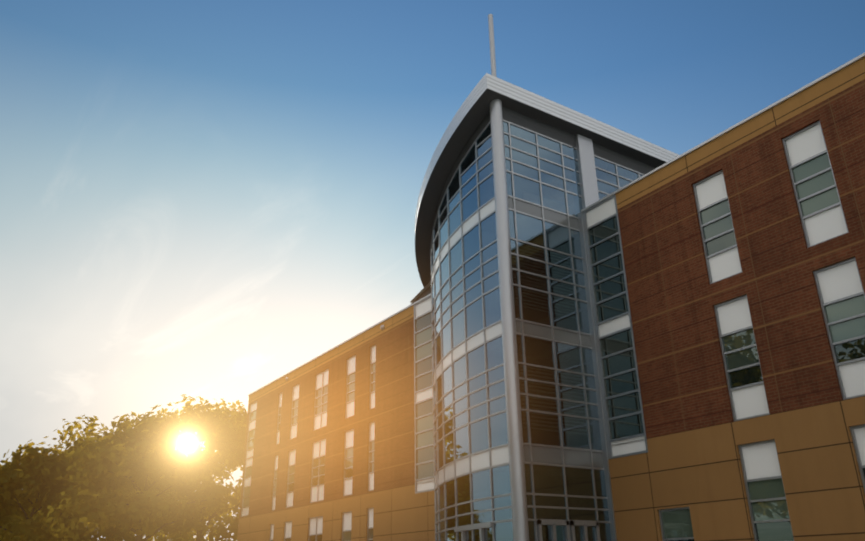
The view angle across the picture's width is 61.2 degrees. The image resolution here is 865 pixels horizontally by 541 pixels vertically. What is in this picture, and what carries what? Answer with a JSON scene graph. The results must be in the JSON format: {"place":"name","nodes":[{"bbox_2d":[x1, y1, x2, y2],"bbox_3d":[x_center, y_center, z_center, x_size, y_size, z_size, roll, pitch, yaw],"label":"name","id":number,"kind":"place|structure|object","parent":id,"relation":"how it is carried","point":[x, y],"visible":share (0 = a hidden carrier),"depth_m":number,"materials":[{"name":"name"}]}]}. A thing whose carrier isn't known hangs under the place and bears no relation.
{"place":"outdoors","nodes":[
{"label":"outdoors","id":0,"kind":"place"},
{"bbox_2d":[180,437,193,450],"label":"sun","id":1,"kind":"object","parent":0,"point":[188,441],"depth_m":2313.69,"materials":[{"name":"white"}]},
{"bbox_2d":[237,294,434,540],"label":"building wing","id":2,"kind":"structure","parent":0,"point":[395,354],"depth_m":34.79,"materials":[{"name":"brown brick"}]},
{"bbox_2d":[285,325,384,380],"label":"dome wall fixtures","id":3,"kind":"object","parent":2,"relation":"attached to","point":[382,327],"depth_m":34.12,"materials":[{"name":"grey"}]},
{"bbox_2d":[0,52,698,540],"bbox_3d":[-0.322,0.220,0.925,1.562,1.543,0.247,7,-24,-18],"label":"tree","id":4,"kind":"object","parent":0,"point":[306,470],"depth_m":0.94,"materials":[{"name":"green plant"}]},
{"bbox_2d":[410,281,430,303],"bbox_3d":[3.179,4.650,28.086,9.750,15.500,11.900,13,-27,-31],"label":"roof","id":5,"kind":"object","parent":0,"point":[424,291],"depth_m":32.40,"materials":[{"name":"grey metal"}]},
{"bbox_2d":[0,0,864,540],"label":"sky","id":6,"kind":"structure","parent":0,"point":[205,199],"materials":[{"name":"blue"}]},
{"bbox_2d":[488,14,528,540],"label":"tower column","id":7,"kind":"structure","parent":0,"point":[512,391],"depth_m":20.81,"materials":[{"name":"grey metal"}]},
{"bbox_2d":[430,106,655,540],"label":"glass curtain wall","id":8,"kind":"structure","parent":0,"point":[549,262],"depth_m":22.41,"materials":[{"name":"blue glass"}]},
{"bbox_2d":[415,73,678,286],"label":"roof","id":9,"kind":"structure","parent":8,"relation":"on","point":[450,146],"depth_m":25.61,"materials":[{"name":"white metal"}]},
{"bbox_2d":[581,53,864,540],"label":"building wing","id":10,"kind":"structure","parent":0,"point":[749,231],"depth_m":18.34,"materials":[{"name":"brown brick"}]},
{"label":"ground surface","id":11,"kind":"structure","parent":0,"visible":0},
{"bbox_2d":[0,436,98,540],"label":"tree","id":12,"kind":"object","parent":11,"relation":"on","point":[37,478],"depth_m":49.44,"materials":[{"name":"green plant"}]},
{"bbox_2d":[15,488,111,540],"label":"tree","id":13,"kind":"object","parent":11,"relation":"on","point":[40,515],"depth_m":74.45,"materials":[{"name":"green plant"}]},
{"bbox_2d":[11,415,166,540],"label":"tree","id":14,"kind":"object","parent":11,"relation":"on","point":[116,537],"depth_m":51.44,"materials":[{"name":"green plant"}]},
{"bbox_2d":[45,405,239,540],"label":"tree","id":15,"kind":"object","parent":11,"relation":"on","point":[174,428],"depth_m":45.09,"materials":[{"name":"green plant"}]},
{"bbox_2d":[112,394,246,540],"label":"tree","id":16,"kind":"object","parent":11,"relation":"on","point":[223,439],"depth_m":52.20,"materials":[{"name":"green plant"}]},
{"bbox_2d":[150,434,231,540],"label":"tree","id":17,"kind":"object","parent":11,"relation":"on","point":[186,535],"depth_m":70.98,"materials":[{"name":"green plant"}]}
]}

